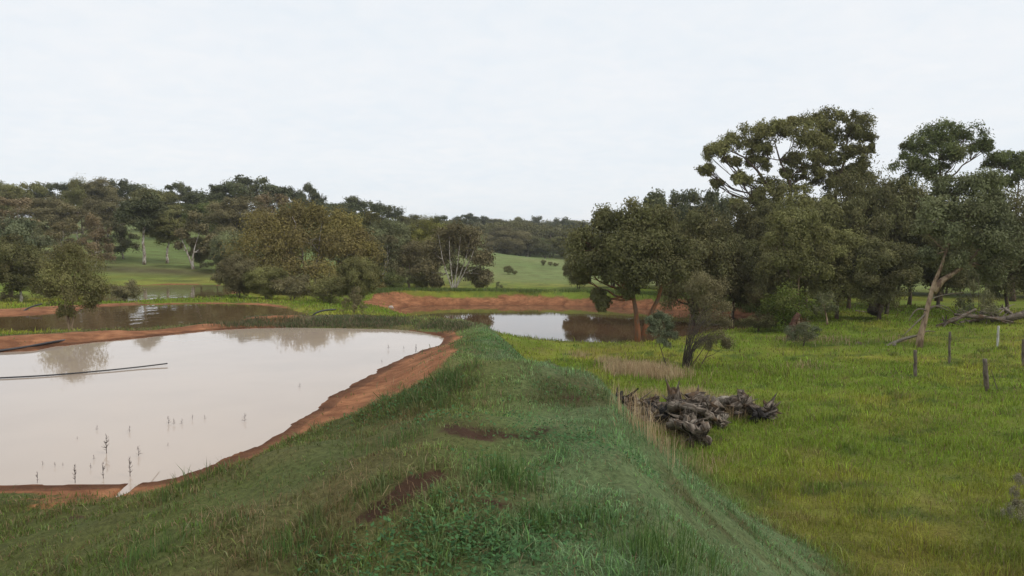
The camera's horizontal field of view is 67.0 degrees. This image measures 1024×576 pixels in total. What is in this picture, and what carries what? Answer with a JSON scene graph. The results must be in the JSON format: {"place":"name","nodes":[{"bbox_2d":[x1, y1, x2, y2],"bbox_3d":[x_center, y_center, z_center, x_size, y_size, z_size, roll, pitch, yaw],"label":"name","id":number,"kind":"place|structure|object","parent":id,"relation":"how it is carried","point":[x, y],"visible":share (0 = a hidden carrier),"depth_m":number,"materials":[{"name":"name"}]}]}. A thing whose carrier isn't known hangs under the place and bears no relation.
{"place":"outdoors","nodes":[
{"label":"outdoors","id":0,"kind":"place"},
{"bbox_2d":[116,469,158,496],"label":"channel water","id":1,"kind":"structure","parent":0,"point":[139,476],"depth_m":8.62,"materials":[{"name":"beige liquid"}]},
{"bbox_2d":[0,304,308,331],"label":"pond water","id":2,"kind":"structure","parent":0,"point":[133,316],"depth_m":37.00,"materials":[{"name":"brown liquid"}]},
{"bbox_2d":[87,284,231,301],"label":"pond water","id":3,"kind":"structure","parent":0,"point":[174,291],"depth_m":62.07,"materials":[{"name":"liquid"}]},
{"bbox_2d":[0,328,443,484],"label":"pond water","id":4,"kind":"structure","parent":0,"point":[222,382],"depth_m":13.50,"materials":[{"name":"beige liquid"}]},
{"bbox_2d":[0,363,167,378],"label":"water pipe","id":5,"kind":"object","parent":4,"relation":"on","point":[83,372],"visible":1,"depth_m":15.68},
{"bbox_2d":[31,353,631,575],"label":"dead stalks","id":6,"kind":"object","parent":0,"point":[334,504],"visible":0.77,"depth_m":4.86,"materials":[{"name":"brown plant"}]},
{"bbox_2d":[94,338,728,575],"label":"rank grass","id":7,"kind":"structure","parent":0,"point":[659,547],"depth_m":4.43,"materials":[{"name":"green plant"}]},
{"bbox_2d":[0,217,1023,575],"bbox_3d":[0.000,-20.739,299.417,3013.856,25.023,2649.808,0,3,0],"label":"ground","id":8,"kind":"structure","parent":0,"point":[530,273],"depth_m":9.44,"materials":[{"name":"green plant"}]},
{"bbox_2d":[0,180,31,221],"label":"gum tree","id":9,"kind":"object","parent":8,"relation":"on","point":[7,191],"visible":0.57,"depth_m":139.82,"materials":[{"name":"green plant"}]},
{"bbox_2d":[0,196,45,238],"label":"gum tree","id":10,"kind":"object","parent":8,"relation":"on","point":[21,201],"visible":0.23,"depth_m":91.75,"materials":[{"name":"green plant"}]},
{"bbox_2d":[0,232,53,301],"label":"gum tree","id":11,"kind":"object","parent":8,"relation":"on","point":[16,269],"visible":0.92,"depth_m":48.26,"materials":[{"name":"green plant"}]},
{"bbox_2d":[0,209,59,296],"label":"gum tree","id":12,"kind":"object","parent":8,"relation":"on","point":[23,226],"visible":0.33,"depth_m":55.77,"materials":[{"name":"green plant"}]},
{"bbox_2d":[15,181,61,205],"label":"gum tree","id":13,"kind":"object","parent":8,"relation":"on","point":[35,188],"visible":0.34,"depth_m":148.28,"materials":[{"name":"green plant"}]},
{"bbox_2d":[8,193,86,236],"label":"gum tree","id":14,"kind":"object","parent":8,"relation":"on","point":[49,212],"visible":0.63,"depth_m":109.84,"materials":[{"name":"green plant"}]},
{"bbox_2d":[33,181,73,203],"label":"gum tree","id":15,"kind":"object","parent":8,"relation":"on","point":[57,186],"visible":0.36,"depth_m":149.84,"materials":[{"name":"green plant"}]},
{"bbox_2d":[42,220,83,260],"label":"gum tree","id":16,"kind":"object","parent":8,"relation":"on","point":[60,228],"visible":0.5,"depth_m":81.71,"materials":[{"name":"green plant"}]},
{"bbox_2d":[27,234,112,329],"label":"young gum tree","id":17,"kind":"object","parent":8,"relation":"on","point":[55,282],"visible":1,"depth_m":29.83,"materials":[{"name":"green plant"}]},
{"bbox_2d":[48,202,106,244],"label":"gum tree","id":18,"kind":"object","parent":8,"relation":"on","point":[78,211],"visible":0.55,"depth_m":106.81,"materials":[{"name":"green plant"}]},
{"bbox_2d":[60,175,99,229],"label":"gum tree","id":19,"kind":"object","parent":8,"relation":"on","point":[76,191],"visible":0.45,"depth_m":137.25,"materials":[{"name":"green plant"}]},
{"bbox_2d":[74,212,116,263],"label":"gum tree","id":20,"kind":"object","parent":8,"relation":"on","point":[98,232],"visible":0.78,"depth_m":84.68,"materials":[{"name":"green plant"}]},
{"bbox_2d":[84,176,118,227],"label":"gum tree","id":21,"kind":"object","parent":8,"relation":"on","point":[95,189],"visible":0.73,"depth_m":138.28,"materials":[{"name":"green plant"}]},
{"bbox_2d":[79,195,128,236],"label":"gum tree","id":22,"kind":"object","parent":8,"relation":"on","point":[105,207],"visible":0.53,"depth_m":119.47,"materials":[{"name":"green plant"}]},
{"bbox_2d":[104,178,138,200],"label":"gum tree","id":23,"kind":"object","parent":8,"relation":"on","point":[124,186],"visible":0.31,"depth_m":147.79,"materials":[{"name":"green plant"}]},
{"bbox_2d":[103,216,141,258],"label":"gum tree","id":24,"kind":"object","parent":8,"relation":"on","point":[122,241],"visible":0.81,"depth_m":92.82,"materials":[{"name":"green plant"}]},
{"bbox_2d":[108,278,145,301],"bbox_3d":[-25.193,0.289,50.453,2.430,1.764,2.395,-1,3,-16],"label":"shrub","id":25,"kind":"object","parent":8,"relation":"on","point":[120,290],"visible":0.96,"depth_m":50.29,"materials":[{"name":"green plant"}]},
{"bbox_2d":[111,184,168,264],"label":"gum tree","id":26,"kind":"object","parent":8,"relation":"on","point":[144,210],"visible":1,"depth_m":87.97,"materials":[{"name":"green plant"}]},
{"bbox_2d":[129,187,183,210],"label":"gum tree","id":27,"kind":"object","parent":8,"relation":"on","point":[166,196],"visible":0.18,"depth_m":136.96,"materials":[{"name":"green plant"}]},
{"bbox_2d":[139,213,185,263],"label":"gum tree","id":28,"kind":"object","parent":8,"relation":"on","point":[159,233],"visible":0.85,"depth_m":90.69,"materials":[{"name":"green plant"}]},
{"bbox_2d":[153,203,190,239],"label":"gum tree","id":29,"kind":"object","parent":8,"relation":"on","point":[174,213],"visible":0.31,"depth_m":119.63,"materials":[{"name":"green plant"}]},
{"bbox_2d":[157,181,203,205],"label":"gum tree","id":30,"kind":"object","parent":8,"relation":"on","point":[180,188],"visible":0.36,"depth_m":147.72,"materials":[{"name":"green plant"}]},
{"bbox_2d":[172,210,217,268],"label":"gum tree","id":31,"kind":"object","parent":8,"relation":"on","point":[191,224],"visible":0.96,"depth_m":86.69,"materials":[{"name":"green plant"}]},
{"bbox_2d":[188,235,210,267],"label":"gum tree","id":32,"kind":"object","parent":8,"relation":"on","point":[199,257],"visible":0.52,"depth_m":87.95,"materials":[{"name":"green plant"}]},
{"bbox_2d":[181,197,232,235],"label":"gum tree","id":33,"kind":"object","parent":8,"relation":"on","point":[203,211],"visible":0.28,"depth_m":113.59,"materials":[{"name":"green plant"}]},
{"bbox_2d":[177,184,248,209],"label":"gum tree","id":34,"kind":"object","parent":8,"relation":"on","point":[192,194],"visible":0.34,"depth_m":144.13,"materials":[{"name":"green plant"}]},
{"bbox_2d":[209,230,252,267],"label":"gum tree","id":35,"kind":"object","parent":8,"relation":"on","point":[218,242],"visible":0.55,"depth_m":83.38,"materials":[{"name":"green plant"}]},
{"bbox_2d":[209,249,258,297],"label":"gum tree","id":36,"kind":"object","parent":8,"relation":"on","point":[231,279],"visible":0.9,"depth_m":54.44,"materials":[{"name":"green plant"}]},
{"bbox_2d":[200,191,269,244],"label":"gum tree","id":37,"kind":"object","parent":8,"relation":"on","point":[225,215],"visible":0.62,"depth_m":102.10,"materials":[{"name":"green plant"}]},
{"bbox_2d":[191,174,301,210],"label":"gum tree","id":38,"kind":"object","parent":8,"relation":"on","point":[243,184],"visible":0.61,"depth_m":141.99,"materials":[{"name":"green plant"}]},
{"bbox_2d":[241,264,287,298],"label":"gum tree","id":39,"kind":"object","parent":8,"relation":"on","point":[259,281],"visible":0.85,"depth_m":53.45,"materials":[{"name":"green plant"}]},
{"bbox_2d":[251,190,288,242],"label":"gum tree","id":40,"kind":"object","parent":8,"relation":"on","point":[263,198],"visible":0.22,"depth_m":111.30,"materials":[{"name":"green plant"}]},
{"bbox_2d":[256,185,309,212],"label":"gum tree","id":41,"kind":"object","parent":8,"relation":"on","point":[282,191],"visible":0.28,"depth_m":144.16,"materials":[{"name":"green plant"}]},
{"bbox_2d":[269,273,313,299],"bbox_3d":[-15.031,0.075,52.402,3.259,2.179,3.213,2,4,34],"label":"shrub","id":42,"kind":"object","parent":8,"relation":"on","point":[288,286],"visible":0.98,"depth_m":52.06,"materials":[{"name":"green plant"}]},
{"bbox_2d":[211,197,386,295],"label":"gum tree","id":43,"kind":"object","parent":8,"relation":"on","point":[278,250],"visible":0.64,"depth_m":65.42,"materials":[{"name":"green plant"}]},
{"bbox_2d":[290,182,323,204],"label":"gum tree","id":44,"kind":"object","parent":8,"relation":"on","point":[308,188],"visible":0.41,"depth_m":148.92,"materials":[{"name":"green plant"}]},
{"bbox_2d":[303,270,347,303],"bbox_3d":[-12.347,0.044,51.958,2.939,2.498,3.546,-2,4,-34],"label":"shrub","id":45,"kind":"object","parent":8,"relation":"on","point":[324,284],"visible":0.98,"depth_m":51.64,"materials":[{"name":"green plant"}]},
{"bbox_2d":[207,313,481,333],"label":"rim grass","id":46,"kind":"structure","parent":8,"relation":"on","point":[258,321],"depth_m":24.61,"materials":[{"name":"green plant"}]},
{"bbox_2d":[314,195,391,221],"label":"gum tree","id":47,"kind":"object","parent":8,"relation":"on","point":[354,203],"visible":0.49,"depth_m":145.14,"materials":[{"name":"green plant"}]},
{"bbox_2d":[340,286,367,313],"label":"shrub","id":48,"kind":"object","parent":8,"relation":"on","point":[357,299],"visible":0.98,"depth_m":40.93,"materials":[{"name":"green plant"}]},
{"bbox_2d":[334,256,381,302],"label":"gum tree","id":49,"kind":"object","parent":8,"relation":"on","point":[363,275],"visible":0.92,"depth_m":51.38,"materials":[{"name":"green plant"}]},
{"bbox_2d":[346,209,384,267],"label":"gum tree","id":50,"kind":"object","parent":8,"relation":"on","point":[368,215],"visible":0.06,"depth_m":83.85,"materials":[{"name":"green plant"}]},
{"bbox_2d":[363,204,408,222],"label":"gum tree","id":51,"kind":"object","parent":8,"relation":"on","point":[398,211],"visible":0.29,"depth_m":148.68,"materials":[{"name":"green plant"}]},
{"bbox_2d":[369,233,406,281],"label":"gum tree","id":52,"kind":"object","parent":8,"relation":"on","point":[391,242],"visible":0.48,"depth_m":72.90,"materials":[{"name":"green plant"}]},
{"bbox_2d":[365,217,411,271],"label":"gum tree","id":53,"kind":"object","parent":8,"relation":"on","point":[391,227],"visible":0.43,"depth_m":81.00,"materials":[{"name":"green plant"}]},
{"bbox_2d":[379,268,407,288],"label":"shrub","id":54,"kind":"object","parent":8,"relation":"on","point":[398,279],"visible":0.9,"depth_m":70.77,"materials":[{"name":"green plant"}]},
{"bbox_2d":[389,238,424,287],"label":"gum tree","id":55,"kind":"object","parent":8,"relation":"on","point":[405,256],"visible":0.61,"depth_m":74.46,"materials":[{"name":"green plant"}]},
{"bbox_2d":[0,313,849,575],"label":"embankment grass","id":56,"kind":"structure","parent":8,"relation":"on","point":[144,496],"depth_m":5.24,"materials":[{"name":"green plant"}]},
{"bbox_2d":[410,240,443,287],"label":"gum tree","id":57,"kind":"object","parent":8,"relation":"on","point":[420,254],"visible":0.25,"depth_m":76.22,"materials":[{"name":"green plant"}]},
{"bbox_2d":[408,213,448,267],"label":"gum tree","id":58,"kind":"object","parent":8,"relation":"on","point":[422,235],"visible":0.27,"depth_m":82.95,"materials":[{"name":"green plant"}]},
{"bbox_2d":[411,217,495,288],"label":"gum tree","id":59,"kind":"object","parent":8,"relation":"on","point":[465,247],"visible":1,"depth_m":70.88,"materials":[{"name":"green plant"}]},
{"bbox_2d":[292,336,689,575],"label":"broadleaf weeds","id":60,"kind":"object","parent":8,"relation":"on","point":[513,548],"visible":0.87,"depth_m":4.22,"materials":[{"name":"green plant"}]},
{"bbox_2d":[482,226,532,254],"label":"gum tree","id":61,"kind":"object","parent":8,"relation":"on","point":[509,242],"visible":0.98,"depth_m":201.60,"materials":[{"name":"green plant"}]},
{"bbox_2d":[417,219,623,257],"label":"wood","id":62,"kind":"object","parent":8,"relation":"on","point":[543,231],"visible":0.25,"depth_m":233.41,"materials":[{"name":"green plant"}]},
{"bbox_2d":[516,236,549,256],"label":"gum tree","id":63,"kind":"object","parent":8,"relation":"on","point":[534,247],"visible":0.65,"depth_m":210.38,"materials":[{"name":"green plant"}]},
{"bbox_2d":[543,229,574,256],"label":"gum tree","id":64,"kind":"object","parent":8,"relation":"on","point":[555,242],"visible":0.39,"depth_m":182.88,"materials":[{"name":"green plant"}]},
{"bbox_2d":[368,287,785,317],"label":"bank grass","id":65,"kind":"structure","parent":8,"relation":"on","point":[430,289],"depth_m":65.97,"materials":[{"name":"green plant"}]},
{"bbox_2d":[560,196,707,341],"bbox_3d":[6.117,-0.793,38.845,7.412,7.616,5.411,0,3,0],"label":"gum tree","id":66,"kind":"object","parent":8,"relation":"on","point":[644,239],"visible":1,"depth_m":37.81,"materials":[{"name":"green plant"}]},
{"bbox_2d":[619,187,691,285],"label":"gum tree","id":67,"kind":"object","parent":8,"relation":"on","point":[658,197],"visible":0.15,"depth_m":81.86,"materials":[{"name":"green plant"}]},
{"bbox_2d":[644,309,679,366],"bbox_3d":[5.956,2.168,30.618,1.489,2.678,1.032,0,3,0],"label":"leaning shrub","id":68,"kind":"object","parent":8,"relation":"on","point":[654,329],"visible":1,"depth_m":30.54,"materials":[{"name":"green plant"}]},
{"bbox_2d":[666,188,703,239],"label":"gum tree","id":69,"kind":"object","parent":8,"relation":"on","point":[677,198],"visible":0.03,"depth_m":85.96,"materials":[{"name":"green plant"}]},
{"bbox_2d":[665,417,712,447],"bbox_3d":[4.163,3.368,18.269,0.735,0.734,1.851,-1,3,-10],"label":"log","id":70,"kind":"object","parent":8,"relation":"on","point":[700,428],"visible":0.93,"depth_m":17.69,"materials":[{"name":"grey wood"}]},
{"bbox_2d":[680,384,711,418],"bbox_3d":[4.874,3.075,20.287,0.906,0.964,1.040,-2,4,-29],"label":"tree stump","id":71,"kind":"object","parent":8,"relation":"on","point":[697,396],"visible":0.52,"depth_m":20.35,"materials":[{"name":"grey wood"}]},
{"bbox_2d":[650,198,743,323],"bbox_3d":[11.263,-1.222,47.883,6.158,8.796,5.750,-1,3,-16],"label":"gum tree","id":72,"kind":"object","parent":8,"relation":"on","point":[717,249],"visible":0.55,"depth_m":47.01,"materials":[{"name":"green plant"}]},
{"bbox_2d":[670,187,738,235],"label":"gum tree","id":73,"kind":"object","parent":8,"relation":"on","point":[721,206],"visible":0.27,"depth_m":80.68,"materials":[{"name":"green plant"}]},
{"bbox_2d":[682,270,736,367],"bbox_3d":[7.852,1.325,30.586,2.223,4.223,1.453,0,3,0],"label":"tall shrub","id":74,"kind":"object","parent":8,"relation":"on","point":[708,340],"visible":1,"depth_m":30.40,"materials":[{"name":"green plant"}]},
{"bbox_2d":[697,395,729,426],"bbox_3d":[5.204,3.240,20.040,0.904,0.942,1.194,0,3,0],"label":"tree stump","id":75,"kind":"object","parent":8,"relation":"on","point":[714,405],"visible":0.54,"depth_m":19.88,"materials":[{"name":"grey wood"}]},
{"bbox_2d":[706,200,770,317],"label":"gum tree","id":76,"kind":"object","parent":8,"relation":"on","point":[752,229],"visible":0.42,"depth_m":50.85,"materials":[{"name":"green plant"}]},
{"bbox_2d":[723,394,757,416],"bbox_3d":[6.068,3.184,20.879,1.150,0.721,0.928,0,3,-8],"label":"tree stump","id":77,"kind":"object","parent":8,"relation":"on","point":[738,402],"visible":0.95,"depth_m":20.75,"materials":[{"name":"grey wood"}]},
{"bbox_2d":[565,332,936,480],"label":"dry grass","id":78,"kind":"structure","parent":8,"relation":"on","point":[643,367],"depth_m":24.52,"materials":[{"name":"beige plant"}]},
{"bbox_2d":[740,311,777,331],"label":"shrub","id":79,"kind":"object","parent":8,"relation":"on","point":[758,323],"visible":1,"depth_m":40.93,"materials":[{"name":"green plant"}]},
{"bbox_2d":[735,199,784,251],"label":"gum tree","id":80,"kind":"object","parent":8,"relation":"on","point":[765,210],"visible":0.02,"depth_m":53.47,"materials":[{"name":"green plant"}]},
{"bbox_2d":[693,115,837,299],"bbox_3d":[18.882,-5.936,57.628,10.590,14.046,4.774,0,3,0],"label":"gum tree","id":81,"kind":"object","parent":8,"relation":"on","point":[775,189],"visible":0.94,"depth_m":57.28,"materials":[{"name":"green plant"}]},
{"bbox_2d":[737,224,796,325],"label":"gum tree","id":82,"kind":"object","parent":8,"relation":"on","point":[762,283],"visible":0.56,"depth_m":46.48,"materials":[{"name":"green plant"}]},
{"bbox_2d":[763,393,782,421],"bbox_3d":[6.905,3.197,20.767,0.726,0.855,0.638,-2,4,-34],"label":"tree stump","id":83,"kind":"object","parent":8,"relation":"on","point":[772,408],"visible":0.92,"depth_m":20.58,"materials":[{"name":"grey wood"}]},
{"bbox_2d":[751,278,817,331],"bbox_3d":[14.525,1.000,41.160,3.844,3.127,3.187,-3,4,-44],"label":"shrub","id":84,"kind":"object","parent":8,"relation":"on","point":[789,310],"visible":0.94,"depth_m":40.73,"materials":[{"name":"green plant"}]},
{"bbox_2d":[755,200,838,324],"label":"gum tree","id":85,"kind":"object","parent":8,"relation":"on","point":[801,262],"visible":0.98,"depth_m":42.06,"materials":[{"name":"green plant"}]},
{"bbox_2d":[782,321,821,345],"bbox_3d":[13.459,2.133,35.728,1.671,1.368,1.837,-3,4,-41],"label":"shrub","id":86,"kind":"object","parent":8,"relation":"on","point":[803,328],"visible":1,"depth_m":35.49,"materials":[{"name":"green plant"}]},
{"bbox_2d":[763,185,859,305],"bbox_3d":[18.733,-2.586,50.282,5.962,8.237,6.074,0,3,0],"label":"gum tree","id":87,"kind":"object","parent":8,"relation":"on","point":[796,199],"visible":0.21,"depth_m":49.07,"materials":[{"name":"green plant"}]},
{"bbox_2d":[809,289,838,324],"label":"leaning tree","id":88,"kind":"object","parent":8,"relation":"on","point":[821,298],"visible":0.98,"depth_m":43.13,"materials":[{"name":"green plant"}]},
{"bbox_2d":[803,228,872,318],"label":"gum tree","id":89,"kind":"object","parent":8,"relation":"on","point":[839,282],"visible":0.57,"depth_m":45.05,"materials":[{"name":"green plant"}]},
{"bbox_2d":[797,105,879,301],"bbox_3d":[25.174,-6.543,59.668,6.592,15.326,4.080,0,3,0],"label":"gum tree","id":90,"kind":"object","parent":8,"relation":"on","point":[854,131],"visible":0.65,"depth_m":58.96,"materials":[{"name":"green plant"}]},
{"bbox_2d":[813,164,898,309],"bbox_3d":[22.679,-3.298,52.052,5.621,9.960,5.840,1,3,13],"label":"gum tree","id":91,"kind":"object","parent":8,"relation":"on","point":[862,209],"visible":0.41,"depth_m":50.49,"materials":[{"name":"green plant"}]},
{"bbox_2d":[836,235,924,319],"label":"gum tree","id":92,"kind":"object","parent":8,"relation":"on","point":[878,279],"visible":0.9,"depth_m":44.06,"materials":[{"name":"green plant"}]},
{"bbox_2d":[843,160,941,306],"bbox_3d":[26.218,-3.642,53.952,6.520,10.455,6.088,2,4,37],"label":"gum tree","id":93,"kind":"object","parent":8,"relation":"on","point":[903,206],"visible":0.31,"depth_m":52.70,"materials":[{"name":"green plant"}]},
{"bbox_2d":[889,173,950,304],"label":"gum tree","id":94,"kind":"object","parent":8,"relation":"on","point":[909,301],"visible":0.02,"depth_m":55.34,"materials":[{"name":"green plant"}]},
{"bbox_2d":[902,220,975,308],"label":"gum tree","id":95,"kind":"object","parent":8,"relation":"on","point":[959,281],"visible":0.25,"depth_m":51.20,"materials":[{"name":"green plant"}]},
{"bbox_2d":[883,117,995,300],"bbox_3d":[34.154,-6.260,61.631,8.475,14.806,4.873,-1,3,-16],"label":"gum tree","id":96,"kind":"object","parent":8,"relation":"on","point":[948,141],"visible":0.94,"depth_m":61.07,"materials":[{"name":"green plant"}]},
{"bbox_2d":[902,166,1023,347],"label":"leaning gum tree","id":97,"kind":"object","parent":8,"relation":"on","point":[981,210],"visible":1,"depth_m":34.00,"materials":[{"name":"green plant"}]},
{"bbox_2d":[951,266,1001,322],"bbox_3d":[25.760,0.504,42.673,2.562,3.598,2.177,1,3,23],"label":"shrub","id":98,"kind":"object","parent":8,"relation":"on","point":[988,302],"visible":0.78,"depth_m":42.38,"materials":[{"name":"green plant"}]},
{"bbox_2d":[966,176,1023,313],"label":"gum tree","id":99,"kind":"object","parent":8,"relation":"on","point":[1017,202],"visible":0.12,"depth_m":46.40,"materials":[{"name":"green plant"}]},
{"bbox_2d":[979,149,1023,301],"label":"gum tree","id":100,"kind":"object","parent":8,"relation":"on","point":[1000,159],"visible":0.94,"depth_m":60.41,"materials":[{"name":"green plant"}]},
{"bbox_2d":[1000,210,1023,298],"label":"gum tree","id":101,"kind":"object","parent":8,"relation":"on","point":[1018,283],"visible":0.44,"depth_m":44.08,"materials":[{"name":"green plant"}]},
{"bbox_2d":[1000,472,1023,524],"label":"shrub","id":102,"kind":"object","parent":8,"relation":"on","point":[1015,502],"visible":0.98,"depth_m":12.91,"materials":[{"name":"green plant"}]},
{"bbox_2d":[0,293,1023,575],"bbox_3d":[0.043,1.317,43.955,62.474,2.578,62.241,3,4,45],"label":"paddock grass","id":103,"kind":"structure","parent":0,"point":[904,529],"depth_m":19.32,"materials":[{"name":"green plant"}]},
{"bbox_2d":[0,0,1023,225],"label":"sky","id":104,"kind":"structure","parent":0,"point":[504,110],"materials":[{"name":"white"}]},
{"bbox_2d":[400,305,775,341],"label":"pond water","id":105,"kind":"structure","parent":0,"point":[581,323],"depth_m":51.17,"materials":[{"name":"liquid"}]},
{"bbox_2d":[666,405,708,422],"bbox_3d":[4.245,3.232,18.980,1.111,0.754,0.777,-2,4,-27],"label":"tree stump","id":106,"kind":"object","parent":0,"point":[687,415],"visible":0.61,"depth_m":18.93,"materials":[{"name":"grey wood"}]},
{"bbox_2d":[665,399,717,425],"bbox_3d":[4.446,3.116,19.278,1.352,0.650,0.685,1,3,22],"label":"log","id":107,"kind":"object","parent":106,"relation":"on","point":[674,406],"visible":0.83,"depth_m":19.12,"materials":[{"name":"grey wood"}]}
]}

